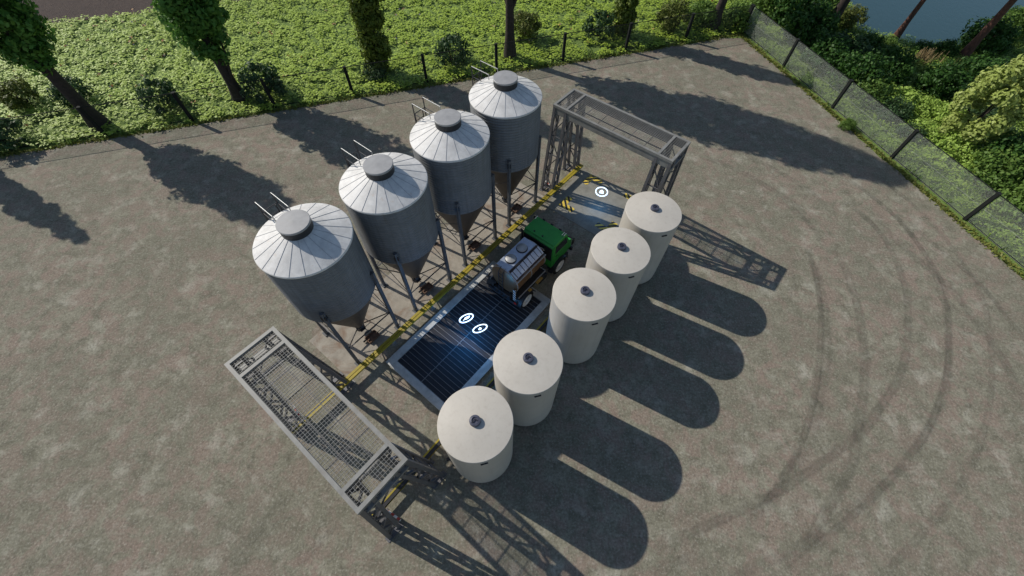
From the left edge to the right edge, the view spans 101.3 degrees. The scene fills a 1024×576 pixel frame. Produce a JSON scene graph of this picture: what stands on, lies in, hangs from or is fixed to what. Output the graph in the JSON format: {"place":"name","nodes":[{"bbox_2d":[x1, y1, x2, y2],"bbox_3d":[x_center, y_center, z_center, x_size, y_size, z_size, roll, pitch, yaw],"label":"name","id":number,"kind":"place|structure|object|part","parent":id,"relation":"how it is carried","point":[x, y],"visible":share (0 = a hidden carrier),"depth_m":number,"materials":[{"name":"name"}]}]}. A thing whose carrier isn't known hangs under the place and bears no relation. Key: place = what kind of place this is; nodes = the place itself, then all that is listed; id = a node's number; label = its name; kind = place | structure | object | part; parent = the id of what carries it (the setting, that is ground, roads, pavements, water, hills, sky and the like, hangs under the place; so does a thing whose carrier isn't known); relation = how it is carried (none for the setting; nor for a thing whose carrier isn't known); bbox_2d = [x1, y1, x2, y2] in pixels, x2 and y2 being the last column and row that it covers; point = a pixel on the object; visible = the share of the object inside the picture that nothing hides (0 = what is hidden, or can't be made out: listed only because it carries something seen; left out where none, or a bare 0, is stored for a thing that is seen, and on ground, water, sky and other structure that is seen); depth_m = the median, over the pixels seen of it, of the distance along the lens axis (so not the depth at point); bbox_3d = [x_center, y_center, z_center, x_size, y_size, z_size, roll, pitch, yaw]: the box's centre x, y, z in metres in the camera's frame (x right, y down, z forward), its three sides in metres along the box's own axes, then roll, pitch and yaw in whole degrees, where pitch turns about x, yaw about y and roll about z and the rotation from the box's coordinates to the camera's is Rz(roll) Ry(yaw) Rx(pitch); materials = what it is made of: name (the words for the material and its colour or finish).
{"place":"outdoors","nodes":[
{"label":"outdoors","id":0,"kind":"place"},
{"bbox_2d":[22,0,244,23],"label":"ploughed field","id":1,"kind":"structure","parent":0,"point":[59,9],"depth_m":41.36,"materials":[{"name":"soil"}]},
{"bbox_2d":[363,329,379,343],"bbox_3d":[-7.362,2.600,21.959,0.450,0.160,0.835,35,63,20],"label":"feed tray","id":2,"kind":"object","parent":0,"point":[371,337],"visible":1,"depth_m":21.99,"materials":[{"name":"brown"}]},
{"bbox_2d":[418,282,433,294],"bbox_3d":[-4.851,0.056,23.617,0.450,0.160,0.835,38,65,22],"label":"feed tray","id":3,"kind":"object","parent":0,"point":[426,288],"visible":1,"depth_m":23.65,"materials":[{"name":"brown"}]},
{"bbox_2d":[467,240,480,251],"bbox_3d":[-2.314,-2.502,25.285,0.450,0.160,0.835,35,63,20],"label":"feed tray","id":4,"kind":"object","parent":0,"point":[474,245],"visible":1,"depth_m":25.31,"materials":[{"name":"brown"}]},
{"bbox_2d":[0,0,1023,276],"bbox_3d":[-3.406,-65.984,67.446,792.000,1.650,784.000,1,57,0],"label":"ground","id":5,"kind":"structure","parent":0,"point":[588,6],"depth_m":36.82,"materials":[{"name":"green plant"}]},
{"bbox_2d":[0,117,28,150],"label":"shrub","id":6,"kind":"object","parent":5,"relation":"on","point":[13,122],"visible":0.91,"depth_m":29.46,"materials":[{"name":"green plant"}]},
{"bbox_2d":[0,75,38,109],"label":"shrub","id":7,"kind":"object","parent":5,"relation":"on","point":[6,97],"visible":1,"depth_m":31.59,"materials":[{"name":"green plant"}]},
{"bbox_2d":[0,0,110,131],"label":"poplar tree","id":8,"kind":"object","parent":5,"relation":"on","point":[24,42],"visible":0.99,"depth_m":26.05,"materials":[{"name":"green plant"}]},
{"bbox_2d":[46,74,93,107],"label":"shrub","id":9,"kind":"object","parent":5,"relation":"on","point":[58,96],"visible":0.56,"depth_m":31.95,"materials":[{"name":"green plant"}]},
{"bbox_2d":[135,75,183,115],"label":"shrub","id":10,"kind":"object","parent":5,"relation":"on","point":[164,86],"visible":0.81,"depth_m":31.47,"materials":[{"name":"green plant"}]},
{"bbox_2d":[150,0,247,103],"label":"poplar tree","id":11,"kind":"object","parent":5,"relation":"on","point":[204,21],"visible":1,"depth_m":28.03,"materials":[{"name":"green plant"}]},
{"bbox_2d":[237,58,286,105],"bbox_3d":[-19.437,-16.122,32.605,3.544,2.761,3.682,-11,58,-7],"label":"shrub","id":12,"kind":"object","parent":5,"relation":"on","point":[267,71],"visible":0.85,"depth_m":32.19,"materials":[{"name":"green plant"}]},
{"bbox_2d":[346,0,391,72],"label":"columnar poplar","id":13,"kind":"object","parent":5,"relation":"on","point":[368,17],"visible":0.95,"depth_m":32.15,"materials":[{"name":"green plant"}]},
{"bbox_2d":[0,0,742,152],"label":"meadow clover","id":14,"kind":"object","parent":5,"relation":"on","point":[267,22],"visible":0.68,"depth_m":36.90,"materials":[{"name":"green plant"}]},
{"bbox_2d":[6,0,713,125],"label":"wild flowers","id":15,"kind":"object","parent":14,"relation":"on","point":[250,33],"visible":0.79,"depth_m":37.61,"materials":[{"name":"plant"}]},
{"bbox_2d":[358,61,386,82],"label":"shrub","id":16,"kind":"object","parent":5,"relation":"on","point":[373,74],"visible":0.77,"depth_m":34.33,"materials":[{"name":"green plant"}]},
{"bbox_2d":[0,4,754,150],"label":"wire fence","id":17,"kind":"object","parent":5,"relation":"on","point":[94,124],"visible":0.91,"depth_m":32.65,"materials":[{"name":"grey metal"}]},
{"bbox_2d":[434,31,471,68],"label":"shrub","id":18,"kind":"object","parent":5,"relation":"on","point":[445,45],"visible":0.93,"depth_m":34.74,"materials":[{"name":"green plant"}]},
{"bbox_2d":[503,0,516,61],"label":"poplar tree","id":19,"kind":"object","parent":5,"relation":"on","point":[509,24],"visible":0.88,"depth_m":34.63,"materials":[{"name":"brown plant"}]},
{"bbox_2d":[0,38,1023,575],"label":"yard","id":20,"kind":"structure","parent":5,"relation":"on","point":[806,358],"depth_m":20.96,"materials":[{"name":"grey concrete"}]},
{"bbox_2d":[224,326,446,542],"bbox_3d":[-6.774,5.664,16.570,7.458,5.942,3.373,35,63,20],"label":"grating gantry","id":21,"kind":"object","parent":20,"relation":"on","point":[421,466],"visible":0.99,"depth_m":14.46,"materials":[{"name":"grey metal"}]},
{"bbox_2d":[309,183,543,375],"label":"silo slab","id":22,"kind":"structure","parent":20,"relation":"on","point":[332,349],"depth_m":23.76,"materials":[{"name":"concrete"}]},
{"bbox_2d":[252,192,400,365],"bbox_3d":[-7.968,-0.127,18.703,3.842,8.545,3.670,35,63,20],"label":"grain silo","id":23,"kind":"object","parent":22,"relation":"on","point":[311,260],"visible":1,"depth_m":15.85,"materials":[{"name":"paint"}]},
{"bbox_2d":[339,140,452,312],"bbox_3d":[-5.448,-2.697,20.378,3.843,8.545,3.670,35,63,20],"label":"grain silo","id":24,"kind":"object","parent":22,"relation":"on","point":[386,197],"visible":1,"depth_m":17.56,"materials":[{"name":"metal"}]},
{"bbox_2d":[409,97,498,267],"bbox_3d":[-2.928,-5.266,22.054,3.842,8.545,3.670,35,63,20],"label":"grain silo","id":25,"kind":"object","parent":22,"relation":"on","point":[451,149],"visible":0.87,"depth_m":19.21,"materials":[{"name":"metal"}]},
{"bbox_2d":[469,60,541,227],"bbox_3d":[-0.401,-7.843,23.733,3.842,8.545,3.670,35,63,20],"label":"grain silo","id":26,"kind":"object","parent":22,"relation":"on","point":[505,106],"visible":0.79,"depth_m":20.86,"materials":[{"name":"metal"}]},
{"bbox_2d":[292,164,583,432],"bbox_3d":[-2.936,-1.054,24.163,1.109,0.521,23.150,35,63,20],"label":"guide rail","id":27,"kind":"object","parent":20,"relation":"on","point":[375,354],"visible":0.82,"depth_m":23.01,"materials":[{"name":"yellow metal"}]},
{"bbox_2d":[372,317,547,520],"bbox_3d":[1.906,2.329,22.005,1.109,0.521,23.150,35,63,20],"label":"guide rail","id":28,"kind":"object","parent":20,"relation":"on","point":[400,486],"visible":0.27,"depth_m":18.39,"materials":[{"name":"yellow metal"}]},
{"bbox_2d":[386,261,550,410],"bbox_3d":[-2.093,2.243,22.293,4.300,0.140,8.300,35,63,20],"label":"unloading pit","id":29,"kind":"object","parent":20,"relation":"on","point":[440,357],"visible":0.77,"depth_m":21.94,"materials":[{"name":"metal"}]},
{"bbox_2d":[459,313,473,322],"bbox_3d":[-2.349,1.556,21.604,0.800,0.800,0.030,-21,60,-13],"label":"light marker","id":30,"kind":"object","parent":29,"relation":"on","point":[467,317],"visible":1,"depth_m":21.57,"materials":[{"name":"white"}]},
{"bbox_2d":[472,324,487,332],"bbox_3d":[-1.619,2.055,21.285,0.800,0.800,0.030,-18,59,-12],"label":"light marker","id":31,"kind":"object","parent":29,"relation":"on","point":[480,328],"visible":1,"depth_m":21.27,"materials":[{"name":"white"}]},
{"bbox_2d":[437,386,513,482],"bbox_3d":[-1.332,5.995,16.857,2.768,5.085,2.728,35,63,20],"label":"storage tank","id":32,"kind":"object","parent":20,"relation":"on","point":[475,424],"visible":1,"depth_m":14.94,"materials":[{"name":"beige plastic"}]},
{"bbox_2d":[493,329,562,425],"bbox_3d":[0.596,3.993,18.162,2.768,5.085,2.728,35,63,20],"label":"storage tank","id":33,"kind":"object","parent":20,"relation":"on","point":[528,365],"visible":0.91,"depth_m":16.27,"materials":[{"name":"beige plastic"}]},
{"bbox_2d":[486,214,574,308],"bbox_3d":[1.062,-1.615,23.033,2.700,3.125,5.296,35,63,20],"label":"tanker truck","id":34,"kind":"object","parent":20,"relation":"on","point":[518,271],"visible":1,"depth_m":22.19,"materials":[{"name":"green metal"}]},
{"bbox_3d":[1.361,-2.305,22.621,1.100,0.500,0.020,35,63,20],"label":"rear window","id":35,"kind":"part","parent":34,"relation":"part of","materials":[{"name":"black glass"}]},
{"bbox_3d":[2.602,-1.820,23.207,0.056,0.860,0.920,35,63,20],"label":"door","id":36,"kind":"part","parent":34,"relation":"part of","materials":[{"name":"green paint"}]},
{"bbox_3d":[2.691,-2.335,22.636,0.016,0.620,1.140,35,63,20],"label":"side window","id":37,"kind":"part","parent":34,"relation":"part of","materials":[{"name":"black glass"}]},
{"bbox_2d":[546,268,616,363],"bbox_3d":[3.072,1.425,19.836,2.768,5.085,2.728,35,63,20],"label":"storage tank","id":38,"kind":"object","parent":20,"relation":"on","point":[583,303],"visible":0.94,"depth_m":18.07,"materials":[{"name":"beige plastic"}]},
{"bbox_2d":[545,170,632,234],"bbox_3d":[5.508,-5.410,27.378,5.020,0.100,4.450,35,63,20],"label":"unloading pad","id":39,"kind":"object","parent":20,"relation":"on","point":[591,207],"visible":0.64,"depth_m":27.38,"materials":[{"name":"concrete"}]},
{"bbox_2d":[559,196,574,211],"bbox_3d":[3.755,-5.465,27.339,1.050,0.004,1.050,35,63,20],"label":"floor marking","id":40,"kind":"object","parent":39,"relation":"on","point":[565,202],"visible":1,"depth_m":27.31,"materials":[{"name":"paint"}]},
{"bbox_2d":[582,174,602,184],"bbox_3d":[5.478,-7.206,28.474,1.050,0.004,1.050,35,63,20],"label":"floor marking","id":41,"kind":"object","parent":39,"relation":"on","point":[588,179],"visible":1,"depth_m":28.54,"materials":[{"name":"paint"}]},
{"bbox_2d":[595,187,607,196],"bbox_3d":[5.673,-6.092,26.593,0.800,0.800,0.031,14,58,9],"label":"light marker","id":42,"kind":"object","parent":39,"relation":"on","point":[601,191],"visible":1,"depth_m":26.59,"materials":[{"name":"white paint"}]},
{"bbox_2d":[595,221,616,229],"bbox_3d":[5.911,-3.958,26.378,1.050,0.004,1.050,35,63,20],"label":"floor marking","id":43,"kind":"object","parent":39,"relation":"on","point":[612,224],"visible":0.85,"depth_m":26.35,"materials":[{"name":"paint"}]},
{"bbox_2d":[623,193,631,198],"bbox_3d":[7.634,-5.700,27.514,1.050,0.004,1.050,35,63,20],"label":"floor marking","id":44,"kind":"object","parent":39,"relation":"on","point":[626,195],"visible":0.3,"depth_m":27.73,"materials":[{"name":"paint"}]},
{"bbox_2d":[539,88,690,196],"bbox_3d":[5.749,-7.271,25.003,7.458,5.942,3.373,35,63,20],"label":"grating gantry","id":45,"kind":"object","parent":20,"relation":"on","point":[661,157],"visible":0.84,"depth_m":23.04,"materials":[{"name":"metal"}]},
{"bbox_2d":[585,227,650,321],"bbox_3d":[4.959,-0.562,21.131,2.768,5.085,2.728,35,63,20],"label":"storage tank","id":46,"kind":"object","parent":20,"relation":"on","point":[619,258],"visible":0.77,"depth_m":19.18,"materials":[{"name":"beige plastic"}]},
{"bbox_2d":[619,191,681,284],"bbox_3d":[6.908,-2.571,22.441,2.768,5.085,2.728,35,63,20],"label":"storage tank","id":47,"kind":"object","parent":20,"relation":"on","point":[653,219],"visible":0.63,"depth_m":20.48,"materials":[{"name":"beige plastic"}]},
{"bbox_2d":[837,118,857,130],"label":"shrub","id":48,"kind":"object","parent":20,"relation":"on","point":[848,123],"visible":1,"depth_m":31.31,"materials":[{"name":"green plant"}]},
{"bbox_2d":[514,9,541,42],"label":"shrub","id":49,"kind":"object","parent":5,"relation":"on","point":[526,21],"visible":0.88,"depth_m":36.96,"materials":[{"name":"green plant"}]},
{"bbox_2d":[580,8,616,42],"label":"shrub","id":50,"kind":"object","parent":5,"relation":"on","point":[600,17],"visible":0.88,"depth_m":37.37,"materials":[{"name":"green plant"}]},
{"bbox_2d":[611,0,639,36],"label":"columnar poplar","id":51,"kind":"object","parent":5,"relation":"on","point":[625,11],"visible":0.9,"depth_m":36.86,"materials":[{"name":"green plant"}]},
{"bbox_2d":[655,0,692,33],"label":"shrub","id":52,"kind":"object","parent":5,"relation":"on","point":[675,8],"visible":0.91,"depth_m":37.91,"materials":[{"name":"green plant"}]},
{"bbox_2d":[684,0,723,27],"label":"shrub","id":53,"kind":"object","parent":5,"relation":"on","point":[703,6],"visible":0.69,"depth_m":38.83,"materials":[{"name":"green plant"}]},
{"bbox_2d":[706,0,727,30],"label":"poplar tree","id":54,"kind":"object","parent":5,"relation":"on","point":[721,5],"visible":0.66,"depth_m":38.64,"materials":[{"name":"brown plant"}]},
{"bbox_2d":[721,1,761,32],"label":"shrub","id":55,"kind":"object","parent":5,"relation":"on","point":[742,19],"visible":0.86,"depth_m":38.64,"materials":[{"name":"green plant"}]},
{"bbox_2d":[745,0,792,20],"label":"shrub","id":56,"kind":"object","parent":5,"relation":"on","point":[761,4],"visible":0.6,"depth_m":39.79,"materials":[{"name":"green plant"}]},
{"bbox_2d":[766,0,832,27],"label":"shrub","id":57,"kind":"object","parent":5,"relation":"on","point":[774,16],"visible":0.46,"depth_m":38.34,"materials":[{"name":"green plant"}]},
{"bbox_2d":[780,0,841,47],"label":"shrub","id":58,"kind":"object","parent":5,"relation":"on","point":[828,22],"visible":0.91,"depth_m":36.68,"materials":[{"name":"green plant"}]},
{"bbox_2d":[810,0,839,11],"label":"shrub","id":59,"kind":"object","parent":5,"relation":"on","point":[834,2],"visible":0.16,"depth_m":39.94,"materials":[{"name":"green plant"}]},
{"bbox_2d":[800,31,864,76],"bbox_3d":[26.898,-19.848,35.157,4.328,3.015,4.434,22,60,13],"label":"shrub","id":60,"kind":"object","parent":5,"relation":"on","point":[821,45],"visible":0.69,"depth_m":34.73,"materials":[{"name":"green plant"}]},
{"bbox_2d":[832,0,850,27],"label":"pine tree","id":61,"kind":"object","parent":5,"relation":"on","point":[842,5],"visible":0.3,"depth_m":37.86,"materials":[{"name":"brown plant"}]},
{"bbox_2d":[824,29,875,67],"bbox_3d":[28.822,-20.352,35.745,3.983,2.620,3.646,27,61,16],"label":"shrub","id":62,"kind":"object","parent":5,"relation":"on","point":[866,47],"visible":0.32,"depth_m":35.43,"materials":[{"name":"green plant"}]},
{"bbox_2d":[838,3,869,31],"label":"shrub","id":63,"kind":"object","parent":5,"relation":"on","point":[851,19],"visible":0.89,"depth_m":38.66,"materials":[{"name":"green plant"}]},
{"bbox_2d":[826,48,898,95],"bbox_3d":[27.876,-17.365,33.395,4.495,3.304,4.604,-13,58,-9],"label":"shrub","id":64,"kind":"object","parent":5,"relation":"on","point":[865,65],"visible":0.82,"depth_m":32.93,"materials":[{"name":"green plant"}]},
{"bbox_2d":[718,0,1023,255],"bbox_3d":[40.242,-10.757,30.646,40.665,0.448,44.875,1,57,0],"label":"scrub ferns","id":65,"kind":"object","parent":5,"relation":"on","point":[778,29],"visible":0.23,"depth_m":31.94,"materials":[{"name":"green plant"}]},
{"bbox_2d":[849,74,892,112],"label":"shrub","id":66,"kind":"object","parent":5,"relation":"on","point":[882,91],"visible":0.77,"depth_m":32.23,"materials":[{"name":"green plant"}]},
{"bbox_2d":[855,31,888,54],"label":"shrub","id":67,"kind":"object","parent":5,"relation":"on","point":[878,41],"visible":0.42,"depth_m":36.51,"materials":[{"name":"green plant"}]},
{"bbox_2d":[742,4,1023,266],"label":"wire fence","id":68,"kind":"object","parent":5,"relation":"on","point":[910,137],"visible":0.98,"depth_m":29.40,"materials":[{"name":"metal"}]},
{"bbox_2d":[883,35,898,49],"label":"shrub","id":69,"kind":"object","parent":5,"relation":"on","point":[890,41],"visible":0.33,"depth_m":37.18,"materials":[{"name":"green plant"}]},
{"bbox_2d":[868,41,920,85],"bbox_3d":[31.093,-18.542,34.422,3.995,2.866,4.093,2,57,1],"label":"shrub","id":70,"kind":"object","parent":5,"relation":"on","point":[903,69],"visible":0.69,"depth_m":33.88,"materials":[{"name":"green plant"}]},
{"bbox_2d":[875,94,915,122],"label":"shrub","id":71,"kind":"object","parent":5,"relation":"on","point":[905,111],"visible":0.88,"depth_m":31.58,"materials":[{"name":"green plant"}]},
{"bbox_2d":[885,81,922,114],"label":"shrub","id":72,"kind":"object","parent":5,"relation":"on","point":[908,92],"visible":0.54,"depth_m":32.74,"materials":[{"name":"green plant"}]},
{"bbox_2d":[893,0,925,38],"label":"pine tree","id":73,"kind":"object","parent":5,"relation":"on","point":[900,30],"visible":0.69,"depth_m":37.78,"materials":[{"name":"red plant"}]},
{"bbox_2d":[895,122,927,143],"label":"shrub","id":74,"kind":"object","parent":5,"relation":"on","point":[902,130],"visible":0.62,"depth_m":30.46,"materials":[{"name":"green plant"}]},
{"bbox_2d":[893,118,945,147],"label":"shrub","id":75,"kind":"object","parent":5,"relation":"on","point":[931,131],"visible":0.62,"depth_m":30.53,"materials":[{"name":"green plant"}]},
{"bbox_2d":[911,39,936,54],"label":"shrub","id":76,"kind":"object","parent":5,"relation":"on","point":[929,45],"visible":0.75,"depth_m":37.06,"materials":[{"name":"green plant"}]},
{"bbox_2d":[912,93,950,120],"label":"shrub","id":77,"kind":"object","parent":5,"relation":"on","point":[930,109],"visible":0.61,"depth_m":32.25,"materials":[{"name":"green plant"}]},
{"bbox_2d":[914,48,948,66],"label":"reed clump","id":78,"kind":"object","parent":5,"relation":"on","point":[923,56],"visible":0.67,"depth_m":36.27,"materials":[{"name":"beige plant"}]},
{"bbox_2d":[914,58,974,101],"bbox_3d":[34.368,-16.605,33.235,3.752,2.783,3.662,-7,57,-5],"label":"shrub","id":79,"kind":"object","parent":5,"relation":"on","point":[942,76],"visible":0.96,"depth_m":33.03,"materials":[{"name":"green plant"}]},
{"bbox_2d":[935,38,962,57],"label":"shrub","id":80,"kind":"object","parent":5,"relation":"on","point":[944,45],"visible":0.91,"depth_m":36.82,"materials":[{"name":"green plant"}]},
{"bbox_2d":[929,98,973,131],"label":"shrub","id":81,"kind":"object","parent":5,"relation":"on","point":[939,117],"visible":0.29,"depth_m":31.68,"materials":[{"name":"green plant"}]},
{"bbox_2d":[928,131,983,162],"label":"shrub","id":82,"kind":"object","parent":5,"relation":"on","point":[956,143],"visible":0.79,"depth_m":29.53,"materials":[{"name":"green plant"}]},
{"bbox_2d":[945,79,988,102],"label":"shrub","id":83,"kind":"object","parent":5,"relation":"on","point":[952,95],"visible":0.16,"depth_m":32.91,"materials":[{"name":"green plant"}]},
{"bbox_2d":[952,147,996,172],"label":"shrub","id":84,"kind":"object","parent":5,"relation":"on","point":[966,157],"visible":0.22,"depth_m":29.09,"materials":[{"name":"green plant"}]},
{"bbox_2d":[937,54,1023,145],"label":"bush","id":85,"kind":"object","parent":5,"relation":"on","point":[996,89],"visible":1,"depth_m":27.87,"materials":[{"name":"green plant"}]},
{"bbox_2d":[952,50,1009,84],"bbox_3d":[37.822,-17.319,33.625,4.328,2.946,4.434,-40,65,-23],"label":"shrub","id":86,"kind":"object","parent":5,"relation":"on","point":[977,67],"visible":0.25,"depth_m":33.42,"materials":[{"name":"green plant"}]},
{"bbox_2d":[966,102,999,122],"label":"shrub","id":87,"kind":"object","parent":5,"relation":"on","point":[992,112],"visible":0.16,"depth_m":31.11,"materials":[{"name":"green plant"}]},
{"bbox_2d":[958,0,1016,58],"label":"pine tree","id":88,"kind":"object","parent":5,"relation":"on","point":[969,48],"visible":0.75,"depth_m":35.27,"materials":[{"name":"red plant"}]},
{"bbox_2d":[957,14,1021,57],"bbox_3d":[42.045,-22.310,36.815,4.328,3.053,4.434,31,62,18],"label":"shrub","id":89,"kind":"object","parent":5,"relation":"on","point":[1001,34],"visible":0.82,"depth_m":36.47,"materials":[{"name":"green plant"}]},
{"bbox_2d":[960,144,1023,201],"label":"shrub","id":90,"kind":"object","parent":5,"relation":"on","point":[990,163],"visible":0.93,"depth_m":27.26,"materials":[{"name":"green plant"}]},
{"bbox_2d":[976,128,1023,184],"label":"shrub","id":91,"kind":"object","parent":5,"relation":"on","point":[1002,144],"visible":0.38,"depth_m":27.71,"materials":[{"name":"green plant"}]},
{"bbox_2d":[991,176,1023,227],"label":"shrub","id":92,"kind":"object","parent":5,"relation":"on","point":[1018,202],"visible":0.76,"depth_m":26.32,"materials":[{"name":"green plant"}]},
{"bbox_2d":[1001,5,1023,38],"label":"shrub","id":93,"kind":"object","parent":5,"relation":"on","point":[1018,14],"visible":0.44,"depth_m":37.64,"materials":[{"name":"green plant"}]},
{"bbox_2d":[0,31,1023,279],"bbox_3d":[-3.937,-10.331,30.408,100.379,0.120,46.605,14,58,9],"label":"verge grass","id":94,"kind":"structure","parent":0,"point":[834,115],"depth_m":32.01,"materials":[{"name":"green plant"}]},
{"bbox_2d":[511,203,521,212],"bbox_3d":[0.229,-5.066,26.957,0.450,0.160,0.835,32,62,19],"label":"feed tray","id":95,"kind":"object","parent":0,"point":[516,207],"visible":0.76,"depth_m":27.02,"materials":[{"name":"brown"}]},
{"bbox_2d":[849,0,1023,44],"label":"lake","id":96,"kind":"structure","parent":0,"point":[941,20],"depth_m":42.35,"materials":[{"name":"teal liquid"}]}
]}

